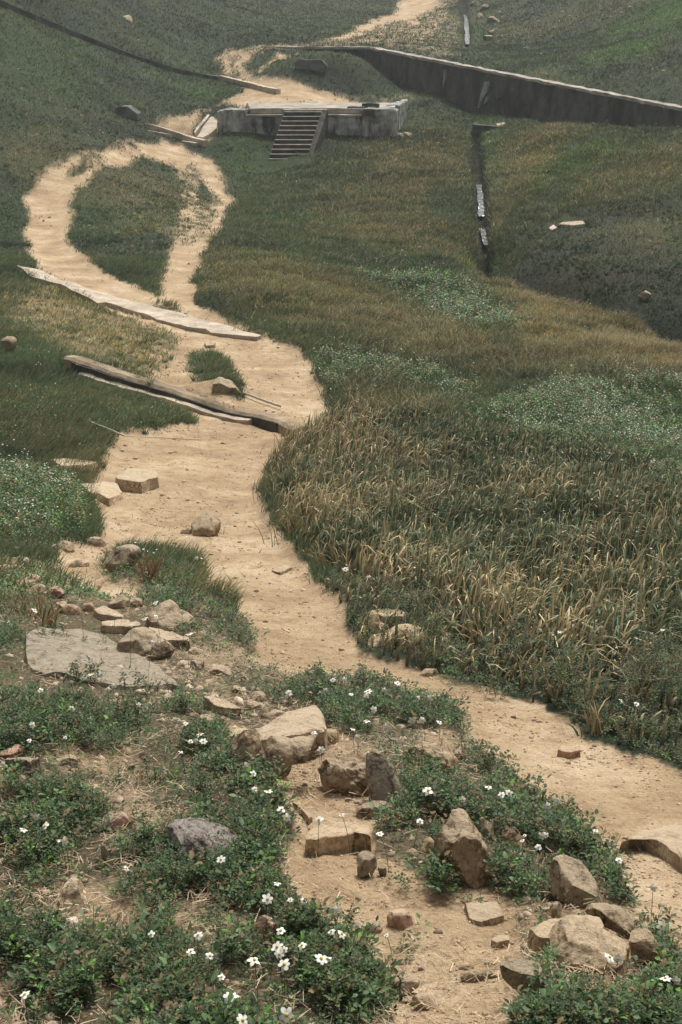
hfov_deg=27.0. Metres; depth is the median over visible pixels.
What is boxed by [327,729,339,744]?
rock
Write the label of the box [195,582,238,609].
seeding weed
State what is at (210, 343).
rock
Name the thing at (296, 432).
grass tussock
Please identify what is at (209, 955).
daisy
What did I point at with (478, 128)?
concrete block
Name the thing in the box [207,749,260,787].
seeding weed
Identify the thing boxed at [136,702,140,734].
daisy
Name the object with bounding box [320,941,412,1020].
seeding weed
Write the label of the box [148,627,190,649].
rock
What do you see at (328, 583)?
seeding weed
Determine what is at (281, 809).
daisy
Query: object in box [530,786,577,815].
seeding weed
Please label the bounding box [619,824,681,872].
flat rock
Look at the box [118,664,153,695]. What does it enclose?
seeding weed
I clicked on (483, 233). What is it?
water
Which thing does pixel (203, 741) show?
daisy
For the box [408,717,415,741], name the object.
daisy
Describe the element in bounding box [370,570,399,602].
grass tussock
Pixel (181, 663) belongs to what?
rock
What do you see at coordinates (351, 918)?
seeding weed
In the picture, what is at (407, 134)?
rubble
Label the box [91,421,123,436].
stick
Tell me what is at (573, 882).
rock
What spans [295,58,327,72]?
wall remnant
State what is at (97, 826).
rock
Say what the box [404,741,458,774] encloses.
rock
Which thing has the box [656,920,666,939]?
daisy
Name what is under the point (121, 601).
rock
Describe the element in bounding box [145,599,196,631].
rock
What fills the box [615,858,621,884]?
daisy
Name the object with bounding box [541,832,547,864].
daisy
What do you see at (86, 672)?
seeding weed
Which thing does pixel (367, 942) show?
seeding weed
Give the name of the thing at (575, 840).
seeding weed
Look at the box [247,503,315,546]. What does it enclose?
grass tussock
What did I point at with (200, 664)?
rock
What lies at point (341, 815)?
daisy
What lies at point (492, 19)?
boulder
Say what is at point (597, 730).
grass tussock
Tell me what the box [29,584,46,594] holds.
rock
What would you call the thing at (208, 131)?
ramp slab
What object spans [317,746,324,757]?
daisy
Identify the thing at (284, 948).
daisy
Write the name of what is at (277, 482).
grass tussock
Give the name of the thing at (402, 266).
valley turf
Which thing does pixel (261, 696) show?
rock
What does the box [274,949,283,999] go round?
daisy
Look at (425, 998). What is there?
rock
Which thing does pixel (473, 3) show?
boulder
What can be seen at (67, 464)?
rock
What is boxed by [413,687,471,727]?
seeding weed
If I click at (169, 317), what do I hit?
slab strip
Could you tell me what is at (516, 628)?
grass tussock
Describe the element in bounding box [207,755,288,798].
seeding weed
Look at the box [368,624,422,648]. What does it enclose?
rock
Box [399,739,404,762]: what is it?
daisy
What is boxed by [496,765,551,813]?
seeding weed
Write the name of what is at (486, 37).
boulder
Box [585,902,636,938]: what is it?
rock
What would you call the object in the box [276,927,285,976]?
daisy
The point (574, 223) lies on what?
rock
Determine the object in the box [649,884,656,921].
daisy
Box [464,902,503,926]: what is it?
rock
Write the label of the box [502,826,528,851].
rock
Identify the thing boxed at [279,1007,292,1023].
daisy
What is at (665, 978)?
daisy
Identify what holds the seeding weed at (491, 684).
on the path
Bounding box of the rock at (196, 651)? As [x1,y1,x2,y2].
[189,647,202,654]
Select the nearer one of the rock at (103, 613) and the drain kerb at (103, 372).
the rock at (103, 613)
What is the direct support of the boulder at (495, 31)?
on the hillside
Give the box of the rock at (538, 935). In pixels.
[526,915,603,958]
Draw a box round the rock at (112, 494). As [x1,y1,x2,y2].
[81,481,123,506]
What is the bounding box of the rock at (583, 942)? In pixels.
[548,918,629,982]
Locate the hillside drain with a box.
[0,0,218,79]
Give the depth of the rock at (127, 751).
4.76 m
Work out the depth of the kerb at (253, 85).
65.77 m
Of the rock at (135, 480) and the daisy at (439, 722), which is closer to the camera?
the daisy at (439, 722)
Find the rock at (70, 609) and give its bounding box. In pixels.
[57,603,82,614]
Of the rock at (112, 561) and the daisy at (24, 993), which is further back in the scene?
the rock at (112, 561)
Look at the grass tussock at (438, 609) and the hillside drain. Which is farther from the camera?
the hillside drain
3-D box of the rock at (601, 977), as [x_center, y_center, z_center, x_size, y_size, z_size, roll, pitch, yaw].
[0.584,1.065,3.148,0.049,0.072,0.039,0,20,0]
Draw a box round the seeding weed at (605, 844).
[552,823,618,871]
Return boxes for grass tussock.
[0,576,47,614]
[1,576,66,619]
[35,600,68,627]
[114,547,172,583]
[118,761,176,790]
[130,573,200,597]
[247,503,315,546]
[248,467,301,500]
[260,419,335,453]
[300,537,351,569]
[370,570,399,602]
[415,588,466,630]
[415,599,522,656]
[501,609,533,649]
[535,674,567,702]
[562,689,621,736]
[597,652,679,701]
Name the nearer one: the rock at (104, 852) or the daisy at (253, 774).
the rock at (104, 852)
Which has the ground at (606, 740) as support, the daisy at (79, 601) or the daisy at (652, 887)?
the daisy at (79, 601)
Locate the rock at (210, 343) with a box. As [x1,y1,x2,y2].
[204,341,215,347]
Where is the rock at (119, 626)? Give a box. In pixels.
[101,619,140,632]
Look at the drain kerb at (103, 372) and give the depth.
19.95 m
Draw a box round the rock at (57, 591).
[47,586,64,598]
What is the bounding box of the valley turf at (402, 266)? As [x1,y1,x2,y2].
[0,0,681,583]
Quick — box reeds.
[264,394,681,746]
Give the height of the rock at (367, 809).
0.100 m
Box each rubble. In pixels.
[394,133,405,138]
[403,132,412,138]
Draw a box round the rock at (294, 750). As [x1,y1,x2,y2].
[258,733,318,783]
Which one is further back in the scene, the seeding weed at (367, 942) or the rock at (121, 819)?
the rock at (121, 819)
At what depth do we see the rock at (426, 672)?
7.07 m
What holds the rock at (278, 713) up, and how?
on the ground at (606, 740)
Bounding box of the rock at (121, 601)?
[108,595,129,608]
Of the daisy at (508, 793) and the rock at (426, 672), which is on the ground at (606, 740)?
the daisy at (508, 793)
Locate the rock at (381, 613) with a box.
[376,609,405,627]
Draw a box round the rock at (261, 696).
[251,691,266,701]
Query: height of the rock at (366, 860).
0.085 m
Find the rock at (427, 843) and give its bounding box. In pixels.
[419,837,434,856]
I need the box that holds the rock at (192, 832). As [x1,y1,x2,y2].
[167,817,241,871]
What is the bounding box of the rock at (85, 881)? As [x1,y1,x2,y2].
[69,874,88,885]
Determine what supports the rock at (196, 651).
on the ground at (606, 740)
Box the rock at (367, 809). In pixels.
[355,800,390,818]
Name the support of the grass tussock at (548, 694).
on the ground at (606, 740)
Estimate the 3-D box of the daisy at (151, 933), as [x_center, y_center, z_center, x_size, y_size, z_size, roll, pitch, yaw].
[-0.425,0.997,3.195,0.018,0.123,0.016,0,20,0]
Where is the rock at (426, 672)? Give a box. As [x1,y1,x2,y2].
[419,668,437,676]
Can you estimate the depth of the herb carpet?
3.81 m
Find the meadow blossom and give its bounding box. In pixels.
[0,75,681,581]
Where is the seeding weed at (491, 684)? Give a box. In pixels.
[483,668,537,698]
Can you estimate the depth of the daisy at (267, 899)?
3.40 m
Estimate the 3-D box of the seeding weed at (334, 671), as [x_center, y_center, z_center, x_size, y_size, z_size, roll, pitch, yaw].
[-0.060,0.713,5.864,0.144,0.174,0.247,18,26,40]
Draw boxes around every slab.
[24,627,182,691]
[197,117,216,139]
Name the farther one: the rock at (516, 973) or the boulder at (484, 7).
the boulder at (484, 7)
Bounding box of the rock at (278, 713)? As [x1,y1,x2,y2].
[269,709,284,718]
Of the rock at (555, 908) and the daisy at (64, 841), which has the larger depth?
the daisy at (64, 841)
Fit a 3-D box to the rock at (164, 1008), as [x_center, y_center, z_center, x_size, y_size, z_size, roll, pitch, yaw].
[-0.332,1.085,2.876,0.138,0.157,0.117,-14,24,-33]
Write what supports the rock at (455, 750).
on the ground at (606, 740)
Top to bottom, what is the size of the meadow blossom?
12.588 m
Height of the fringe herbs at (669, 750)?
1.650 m
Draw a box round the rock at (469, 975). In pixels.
[460,969,500,982]
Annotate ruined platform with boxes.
[217,99,408,159]
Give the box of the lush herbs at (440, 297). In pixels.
[0,263,681,649]
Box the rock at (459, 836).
[434,808,491,888]
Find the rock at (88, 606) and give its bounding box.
[83,602,93,610]
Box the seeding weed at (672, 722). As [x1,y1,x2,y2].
[616,699,679,744]
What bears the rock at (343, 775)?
on the ground at (606, 740)
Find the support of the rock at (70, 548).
on the path
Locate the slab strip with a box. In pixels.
[17,265,260,340]
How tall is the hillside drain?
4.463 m
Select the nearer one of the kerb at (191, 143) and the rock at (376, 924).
the rock at (376, 924)
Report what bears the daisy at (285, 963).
on the ground at (606, 740)
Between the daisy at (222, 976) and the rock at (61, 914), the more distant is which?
the rock at (61, 914)
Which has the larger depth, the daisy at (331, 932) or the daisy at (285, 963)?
the daisy at (331, 932)
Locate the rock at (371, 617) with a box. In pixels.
[363,610,383,632]
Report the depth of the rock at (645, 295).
33.16 m
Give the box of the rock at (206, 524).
[191,512,220,536]
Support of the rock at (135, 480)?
on the path
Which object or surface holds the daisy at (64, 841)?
on the ground at (606, 740)
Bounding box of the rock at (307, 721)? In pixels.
[256,705,327,762]
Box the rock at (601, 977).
[594,976,614,994]
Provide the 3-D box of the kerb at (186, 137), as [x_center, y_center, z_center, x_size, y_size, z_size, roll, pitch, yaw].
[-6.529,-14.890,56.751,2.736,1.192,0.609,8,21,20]
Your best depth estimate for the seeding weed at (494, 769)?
4.88 m
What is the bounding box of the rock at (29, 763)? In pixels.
[5,757,40,775]
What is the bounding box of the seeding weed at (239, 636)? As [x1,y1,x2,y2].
[226,625,254,646]
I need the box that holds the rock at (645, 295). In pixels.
[638,290,650,301]
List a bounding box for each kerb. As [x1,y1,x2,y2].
[63,355,301,434]
[145,123,206,146]
[148,130,171,138]
[182,141,197,146]
[219,76,280,93]
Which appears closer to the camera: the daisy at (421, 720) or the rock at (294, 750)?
the rock at (294, 750)
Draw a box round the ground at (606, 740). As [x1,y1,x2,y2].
[0,0,681,1023]
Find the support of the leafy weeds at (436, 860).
on the ground at (606, 740)
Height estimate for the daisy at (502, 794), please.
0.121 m
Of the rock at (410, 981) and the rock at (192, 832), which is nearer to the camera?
the rock at (410, 981)
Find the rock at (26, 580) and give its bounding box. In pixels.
[18,579,33,587]
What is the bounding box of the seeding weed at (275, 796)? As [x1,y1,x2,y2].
[236,782,292,826]
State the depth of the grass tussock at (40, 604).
7.42 m
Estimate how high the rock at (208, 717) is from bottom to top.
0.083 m
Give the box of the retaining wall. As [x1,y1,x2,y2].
[264,46,681,128]
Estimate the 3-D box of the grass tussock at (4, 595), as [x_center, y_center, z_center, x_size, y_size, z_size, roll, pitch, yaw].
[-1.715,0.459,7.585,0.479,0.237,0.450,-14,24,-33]
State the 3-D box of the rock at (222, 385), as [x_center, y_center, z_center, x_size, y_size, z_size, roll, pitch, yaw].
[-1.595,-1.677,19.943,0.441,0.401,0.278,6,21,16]
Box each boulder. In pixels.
[469,1,479,6]
[475,13,482,19]
[478,4,488,10]
[483,35,491,41]
[486,16,499,22]
[488,28,500,34]
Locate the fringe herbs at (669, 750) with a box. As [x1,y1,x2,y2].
[317,558,681,765]
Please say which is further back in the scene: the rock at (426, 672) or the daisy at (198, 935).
the rock at (426, 672)
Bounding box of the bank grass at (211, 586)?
[0,252,327,615]
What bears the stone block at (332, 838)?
on the ground at (606, 740)
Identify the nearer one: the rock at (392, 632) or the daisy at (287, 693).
the daisy at (287, 693)
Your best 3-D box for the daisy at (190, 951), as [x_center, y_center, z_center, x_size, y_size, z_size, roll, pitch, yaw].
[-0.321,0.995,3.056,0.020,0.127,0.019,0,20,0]
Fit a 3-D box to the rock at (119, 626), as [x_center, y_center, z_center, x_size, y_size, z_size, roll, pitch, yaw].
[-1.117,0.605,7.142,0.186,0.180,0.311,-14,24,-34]
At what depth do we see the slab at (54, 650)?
6.20 m
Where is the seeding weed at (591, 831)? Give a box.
[557,809,603,845]
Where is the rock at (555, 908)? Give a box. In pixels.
[547,901,561,917]
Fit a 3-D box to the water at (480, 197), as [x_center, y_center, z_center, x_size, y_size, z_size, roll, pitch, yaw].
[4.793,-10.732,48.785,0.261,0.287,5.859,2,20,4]
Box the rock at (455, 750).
[450,746,467,759]
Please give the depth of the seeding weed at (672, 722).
5.91 m
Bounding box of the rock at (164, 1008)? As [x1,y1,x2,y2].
[154,1002,186,1023]
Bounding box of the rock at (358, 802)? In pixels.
[353,800,361,805]
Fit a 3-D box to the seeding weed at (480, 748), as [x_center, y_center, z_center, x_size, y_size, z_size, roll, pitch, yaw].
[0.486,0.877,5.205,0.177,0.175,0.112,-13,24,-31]
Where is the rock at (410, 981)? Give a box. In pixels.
[388,974,419,996]
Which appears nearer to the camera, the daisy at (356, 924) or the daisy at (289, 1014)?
the daisy at (289, 1014)
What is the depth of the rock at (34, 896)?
3.62 m
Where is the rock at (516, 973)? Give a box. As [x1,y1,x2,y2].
[500,959,545,996]
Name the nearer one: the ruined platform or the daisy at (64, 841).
the daisy at (64, 841)
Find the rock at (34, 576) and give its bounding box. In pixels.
[24,574,40,582]
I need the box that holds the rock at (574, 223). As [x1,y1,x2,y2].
[559,221,585,226]
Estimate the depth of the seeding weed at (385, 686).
6.01 m
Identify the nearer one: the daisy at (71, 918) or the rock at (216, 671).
the daisy at (71, 918)
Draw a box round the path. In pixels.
[21,0,681,1023]
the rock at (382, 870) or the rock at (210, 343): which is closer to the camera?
the rock at (382, 870)
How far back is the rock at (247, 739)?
4.60 m
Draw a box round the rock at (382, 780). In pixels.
[365,752,402,803]
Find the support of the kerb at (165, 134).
on the ground at (606, 740)
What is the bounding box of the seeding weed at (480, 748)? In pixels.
[454,734,490,755]
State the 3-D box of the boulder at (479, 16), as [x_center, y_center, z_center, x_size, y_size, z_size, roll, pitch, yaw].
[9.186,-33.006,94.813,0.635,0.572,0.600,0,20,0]
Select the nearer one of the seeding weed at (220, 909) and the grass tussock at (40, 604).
the seeding weed at (220, 909)
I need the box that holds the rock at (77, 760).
[54,754,81,767]
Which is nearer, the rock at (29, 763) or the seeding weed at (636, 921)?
the seeding weed at (636, 921)
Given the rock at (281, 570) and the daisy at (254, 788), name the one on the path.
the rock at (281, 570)
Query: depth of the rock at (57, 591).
7.94 m
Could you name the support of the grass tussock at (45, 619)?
on the ground at (606, 740)
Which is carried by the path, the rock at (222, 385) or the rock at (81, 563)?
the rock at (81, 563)
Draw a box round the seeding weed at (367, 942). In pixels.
[298,915,395,971]
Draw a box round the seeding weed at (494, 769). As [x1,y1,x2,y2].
[476,742,543,796]
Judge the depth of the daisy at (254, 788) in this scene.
4.05 m
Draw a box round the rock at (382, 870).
[378,865,386,875]
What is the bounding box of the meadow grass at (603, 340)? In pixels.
[191,116,681,474]
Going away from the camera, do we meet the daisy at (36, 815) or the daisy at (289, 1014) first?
the daisy at (289, 1014)
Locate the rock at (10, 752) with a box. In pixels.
[0,744,24,758]
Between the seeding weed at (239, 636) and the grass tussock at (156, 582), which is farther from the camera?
the grass tussock at (156, 582)
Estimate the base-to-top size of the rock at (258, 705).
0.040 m
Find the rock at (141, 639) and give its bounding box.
[116,627,174,660]
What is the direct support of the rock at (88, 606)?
on the ground at (606, 740)
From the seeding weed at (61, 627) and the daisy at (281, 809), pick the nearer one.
the daisy at (281, 809)
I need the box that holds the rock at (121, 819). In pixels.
[102,811,135,833]
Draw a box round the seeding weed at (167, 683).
[144,670,198,694]
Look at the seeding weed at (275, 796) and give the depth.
4.13 m
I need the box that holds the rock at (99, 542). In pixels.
[88,536,106,546]
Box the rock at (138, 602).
[130,597,142,607]
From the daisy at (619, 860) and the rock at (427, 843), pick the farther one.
the rock at (427, 843)
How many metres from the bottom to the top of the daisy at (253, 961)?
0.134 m
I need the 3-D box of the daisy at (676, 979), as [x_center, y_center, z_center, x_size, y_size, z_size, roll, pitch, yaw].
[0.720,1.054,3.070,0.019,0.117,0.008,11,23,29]
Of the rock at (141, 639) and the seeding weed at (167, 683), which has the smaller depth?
the seeding weed at (167, 683)
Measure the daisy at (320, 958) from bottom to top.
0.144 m
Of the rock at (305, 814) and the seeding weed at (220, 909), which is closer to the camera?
the seeding weed at (220, 909)
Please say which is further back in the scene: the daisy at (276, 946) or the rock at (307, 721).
the rock at (307, 721)
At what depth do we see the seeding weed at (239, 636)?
7.06 m
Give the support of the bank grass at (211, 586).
on the ground at (606, 740)
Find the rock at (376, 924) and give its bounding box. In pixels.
[359,919,382,933]
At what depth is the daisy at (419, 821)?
3.99 m
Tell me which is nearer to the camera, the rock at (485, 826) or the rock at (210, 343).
the rock at (485, 826)
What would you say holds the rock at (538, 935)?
on the ground at (606, 740)
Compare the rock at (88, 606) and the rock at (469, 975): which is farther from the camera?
the rock at (88, 606)
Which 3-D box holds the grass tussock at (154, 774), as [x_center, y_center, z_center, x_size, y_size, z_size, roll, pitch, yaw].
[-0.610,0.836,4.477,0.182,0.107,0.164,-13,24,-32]
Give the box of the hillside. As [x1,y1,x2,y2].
[0,0,681,196]
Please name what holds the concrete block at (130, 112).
on the hillside
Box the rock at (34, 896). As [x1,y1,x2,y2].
[29,894,42,905]
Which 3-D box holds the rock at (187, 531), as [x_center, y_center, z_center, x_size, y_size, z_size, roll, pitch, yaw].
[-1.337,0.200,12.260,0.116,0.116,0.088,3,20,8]
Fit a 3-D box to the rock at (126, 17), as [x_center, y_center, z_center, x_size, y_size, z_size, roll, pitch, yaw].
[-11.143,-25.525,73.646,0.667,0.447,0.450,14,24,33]
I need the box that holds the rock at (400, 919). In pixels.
[387,909,412,929]
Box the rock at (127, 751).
[121,747,130,755]
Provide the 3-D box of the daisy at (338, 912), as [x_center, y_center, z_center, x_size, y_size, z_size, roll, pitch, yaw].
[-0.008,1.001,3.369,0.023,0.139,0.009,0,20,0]
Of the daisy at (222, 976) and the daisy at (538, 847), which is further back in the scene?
the daisy at (538, 847)
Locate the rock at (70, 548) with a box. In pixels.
[56,541,74,552]
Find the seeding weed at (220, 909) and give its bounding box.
[201,880,275,918]
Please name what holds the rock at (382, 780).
on the ground at (606, 740)
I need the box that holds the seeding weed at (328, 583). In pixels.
[320,574,353,590]
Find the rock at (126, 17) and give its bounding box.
[123,15,132,21]
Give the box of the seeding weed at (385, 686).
[371,677,402,693]
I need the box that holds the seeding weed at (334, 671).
[309,664,351,689]
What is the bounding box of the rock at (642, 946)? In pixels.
[629,928,661,966]
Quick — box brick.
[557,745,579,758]
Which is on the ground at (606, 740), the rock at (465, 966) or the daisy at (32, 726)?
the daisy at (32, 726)
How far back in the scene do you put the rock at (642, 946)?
3.30 m
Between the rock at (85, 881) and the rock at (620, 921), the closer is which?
the rock at (620, 921)
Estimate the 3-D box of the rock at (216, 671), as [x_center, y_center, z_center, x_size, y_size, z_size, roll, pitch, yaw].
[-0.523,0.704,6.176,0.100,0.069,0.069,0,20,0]
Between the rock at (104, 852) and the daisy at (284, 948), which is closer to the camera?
the daisy at (284, 948)
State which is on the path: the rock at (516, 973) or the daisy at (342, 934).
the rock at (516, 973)
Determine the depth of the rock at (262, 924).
3.37 m
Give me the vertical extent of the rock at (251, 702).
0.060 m
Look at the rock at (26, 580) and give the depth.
8.42 m
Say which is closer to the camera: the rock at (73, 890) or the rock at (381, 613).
the rock at (73, 890)
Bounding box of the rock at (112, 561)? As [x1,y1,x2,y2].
[103,544,141,572]
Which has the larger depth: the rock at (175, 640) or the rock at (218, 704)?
the rock at (175, 640)
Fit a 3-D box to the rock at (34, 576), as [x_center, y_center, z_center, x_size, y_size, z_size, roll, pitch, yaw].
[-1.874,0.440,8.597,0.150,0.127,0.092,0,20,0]
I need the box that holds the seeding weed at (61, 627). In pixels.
[33,615,68,635]
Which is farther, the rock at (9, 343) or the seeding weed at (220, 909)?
the rock at (9, 343)
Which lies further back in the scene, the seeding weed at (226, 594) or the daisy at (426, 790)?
the seeding weed at (226, 594)
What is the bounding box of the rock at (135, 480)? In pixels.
[115,468,158,492]
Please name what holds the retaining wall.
on the ground at (606, 740)
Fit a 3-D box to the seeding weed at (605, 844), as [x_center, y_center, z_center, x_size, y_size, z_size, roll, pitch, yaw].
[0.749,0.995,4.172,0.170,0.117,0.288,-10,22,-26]
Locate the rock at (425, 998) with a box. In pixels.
[412,993,438,1009]
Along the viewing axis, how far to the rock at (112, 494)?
13.62 m
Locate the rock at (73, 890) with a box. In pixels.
[61,876,87,912]
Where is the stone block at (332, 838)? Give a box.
[304,822,370,856]
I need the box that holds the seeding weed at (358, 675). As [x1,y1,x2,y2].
[348,667,391,692]
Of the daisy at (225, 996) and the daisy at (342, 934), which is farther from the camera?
the daisy at (342, 934)
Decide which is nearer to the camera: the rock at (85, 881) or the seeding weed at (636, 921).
the seeding weed at (636, 921)
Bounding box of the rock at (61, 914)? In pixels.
[53,909,68,917]
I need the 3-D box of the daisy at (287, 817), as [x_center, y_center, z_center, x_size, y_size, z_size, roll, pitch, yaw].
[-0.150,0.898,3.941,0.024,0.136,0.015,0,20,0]
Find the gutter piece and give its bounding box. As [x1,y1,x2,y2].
[194,114,208,136]
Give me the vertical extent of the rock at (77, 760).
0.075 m
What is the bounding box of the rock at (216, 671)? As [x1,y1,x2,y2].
[209,664,231,675]
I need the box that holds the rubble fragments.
[0,556,603,1023]
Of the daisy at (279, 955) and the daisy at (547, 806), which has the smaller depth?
the daisy at (279, 955)
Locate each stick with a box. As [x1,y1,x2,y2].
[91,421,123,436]
[125,436,200,439]
[243,392,280,406]
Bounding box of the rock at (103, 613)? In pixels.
[94,606,123,620]
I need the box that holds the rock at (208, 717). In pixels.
[199,714,216,725]
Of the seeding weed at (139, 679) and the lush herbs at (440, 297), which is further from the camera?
the lush herbs at (440, 297)
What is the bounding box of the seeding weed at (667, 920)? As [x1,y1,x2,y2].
[640,904,681,941]
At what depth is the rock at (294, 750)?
4.55 m
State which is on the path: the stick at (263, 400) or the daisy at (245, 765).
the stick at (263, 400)
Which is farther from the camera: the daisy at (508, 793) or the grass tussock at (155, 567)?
the grass tussock at (155, 567)
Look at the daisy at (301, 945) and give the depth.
3.18 m
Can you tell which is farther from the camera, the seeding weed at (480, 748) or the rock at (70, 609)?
the rock at (70, 609)
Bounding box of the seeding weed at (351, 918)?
[296,898,380,944]
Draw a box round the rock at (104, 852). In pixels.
[100,843,107,863]
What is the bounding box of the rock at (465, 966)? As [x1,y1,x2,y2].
[458,962,473,969]
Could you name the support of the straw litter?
on the ground at (606, 740)
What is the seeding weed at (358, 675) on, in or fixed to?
on the ground at (606, 740)
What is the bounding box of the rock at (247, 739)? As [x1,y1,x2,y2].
[229,729,261,771]
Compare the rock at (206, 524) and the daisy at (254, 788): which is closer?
the daisy at (254, 788)
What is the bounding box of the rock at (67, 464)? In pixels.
[54,458,97,471]
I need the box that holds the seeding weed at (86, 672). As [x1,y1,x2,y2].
[69,655,104,682]
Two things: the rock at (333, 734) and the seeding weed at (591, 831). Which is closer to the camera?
the seeding weed at (591, 831)
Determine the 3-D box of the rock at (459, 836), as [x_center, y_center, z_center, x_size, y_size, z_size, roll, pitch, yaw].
[0.334,0.958,3.897,0.161,0.258,0.145,0,20,0]
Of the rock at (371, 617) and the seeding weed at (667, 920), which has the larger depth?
the rock at (371, 617)
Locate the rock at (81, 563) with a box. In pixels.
[68,559,89,567]
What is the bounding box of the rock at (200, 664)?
[189,660,203,669]
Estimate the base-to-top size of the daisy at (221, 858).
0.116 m
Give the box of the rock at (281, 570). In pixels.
[272,565,292,575]
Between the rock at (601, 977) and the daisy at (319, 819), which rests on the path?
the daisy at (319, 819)
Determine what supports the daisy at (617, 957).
on the ground at (606, 740)
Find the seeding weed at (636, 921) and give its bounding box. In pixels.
[596,912,675,954]
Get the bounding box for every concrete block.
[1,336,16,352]
[115,105,141,119]
[472,123,502,133]
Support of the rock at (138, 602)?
on the ground at (606, 740)
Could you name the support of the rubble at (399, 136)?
on the ground at (606, 740)
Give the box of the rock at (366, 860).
[356,850,376,878]
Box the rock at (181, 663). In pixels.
[176,660,189,667]
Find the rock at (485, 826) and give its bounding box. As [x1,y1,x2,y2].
[476,817,494,841]
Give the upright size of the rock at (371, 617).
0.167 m
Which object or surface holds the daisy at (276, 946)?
on the ground at (606, 740)
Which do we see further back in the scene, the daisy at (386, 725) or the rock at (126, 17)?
the rock at (126, 17)
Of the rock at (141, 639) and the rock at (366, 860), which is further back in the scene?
the rock at (141, 639)
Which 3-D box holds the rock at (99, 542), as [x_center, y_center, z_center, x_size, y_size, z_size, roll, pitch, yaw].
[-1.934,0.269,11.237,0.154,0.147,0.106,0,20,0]
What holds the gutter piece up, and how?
on the ground at (606, 740)
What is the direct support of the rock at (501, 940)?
on the path
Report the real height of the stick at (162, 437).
0.169 m
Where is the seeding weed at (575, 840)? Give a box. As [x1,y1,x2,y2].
[563,826,625,872]
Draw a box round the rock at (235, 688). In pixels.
[231,685,245,692]
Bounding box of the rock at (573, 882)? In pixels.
[549,854,602,907]
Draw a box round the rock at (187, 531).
[180,528,191,533]
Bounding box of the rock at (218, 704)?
[203,696,241,718]
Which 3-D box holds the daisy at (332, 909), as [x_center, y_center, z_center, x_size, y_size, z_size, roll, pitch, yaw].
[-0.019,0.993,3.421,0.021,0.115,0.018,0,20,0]
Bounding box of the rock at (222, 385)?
[212,377,241,395]
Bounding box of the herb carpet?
[0,545,681,1023]
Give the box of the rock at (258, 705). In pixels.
[254,702,265,709]
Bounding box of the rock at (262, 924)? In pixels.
[254,915,278,941]
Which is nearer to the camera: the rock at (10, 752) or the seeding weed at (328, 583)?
the rock at (10, 752)
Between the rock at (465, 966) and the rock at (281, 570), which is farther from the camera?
the rock at (281, 570)
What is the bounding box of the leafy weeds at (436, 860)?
[0,554,681,1023]
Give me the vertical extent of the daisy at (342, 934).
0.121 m
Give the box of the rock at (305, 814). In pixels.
[292,800,312,824]
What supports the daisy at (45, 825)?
on the ground at (606, 740)
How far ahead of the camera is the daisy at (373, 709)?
5.25 m
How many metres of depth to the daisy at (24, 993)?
2.95 m
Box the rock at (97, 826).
[90,821,103,832]
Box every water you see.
[464,15,469,43]
[476,184,484,215]
[480,229,487,244]
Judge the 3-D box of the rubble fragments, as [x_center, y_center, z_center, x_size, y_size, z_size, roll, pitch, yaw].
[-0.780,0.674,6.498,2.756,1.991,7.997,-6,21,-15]
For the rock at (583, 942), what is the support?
on the ground at (606, 740)
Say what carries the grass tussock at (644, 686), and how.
on the ground at (606, 740)
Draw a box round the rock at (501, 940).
[490,935,509,949]
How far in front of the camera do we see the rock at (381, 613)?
8.17 m
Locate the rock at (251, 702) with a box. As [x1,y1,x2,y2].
[244,700,257,709]
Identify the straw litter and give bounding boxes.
[0,578,660,1023]
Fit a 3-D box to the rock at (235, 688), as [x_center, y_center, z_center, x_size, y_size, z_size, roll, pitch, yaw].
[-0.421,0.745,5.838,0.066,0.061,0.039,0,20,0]
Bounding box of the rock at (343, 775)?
[318,756,368,796]
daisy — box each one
[20,991,29,1021]
[29,722,38,750]
[33,813,39,819]
[42,822,48,837]
[60,836,69,872]
[65,917,78,926]
[77,598,83,638]
[124,866,133,905]
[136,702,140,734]
[148,930,154,941]
[186,948,194,970]
[194,932,202,961]
[199,738,206,765]
[206,952,212,977]
[216,855,227,877]
[218,974,224,992]
[223,992,231,1001]
[237,1014,247,1023]
[242,762,250,774]
[247,957,259,1000]
[250,771,255,786]
[252,786,257,809]
[262,893,272,910]
[270,941,282,979]
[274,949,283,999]
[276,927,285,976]
[277,806,284,825]
[278,959,289,1000]
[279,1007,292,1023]
[281,946,287,997]
[282,813,290,853]
[285,690,292,700]
[298,942,305,949]
[315,816,323,835]
[315,954,326,985]
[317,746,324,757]
[328,929,334,937]
[329,904,336,933]
[334,908,341,929]
[338,930,345,946]
[339,813,349,850]
[354,922,359,945]
[370,706,376,730]
[376,831,388,871]
[378,723,389,749]
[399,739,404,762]
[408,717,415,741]
[414,818,422,846]
[419,717,425,740]
[422,787,432,816]
[436,720,441,740]
[498,792,504,805]
[506,790,512,808]
[535,832,544,860]
[535,844,541,870]
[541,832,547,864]
[545,802,551,811]
[601,953,613,983]
[613,954,622,984]
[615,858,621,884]
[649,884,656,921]
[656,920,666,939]
[659,976,671,996]
[672,976,680,989]
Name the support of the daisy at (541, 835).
on the ground at (606, 740)

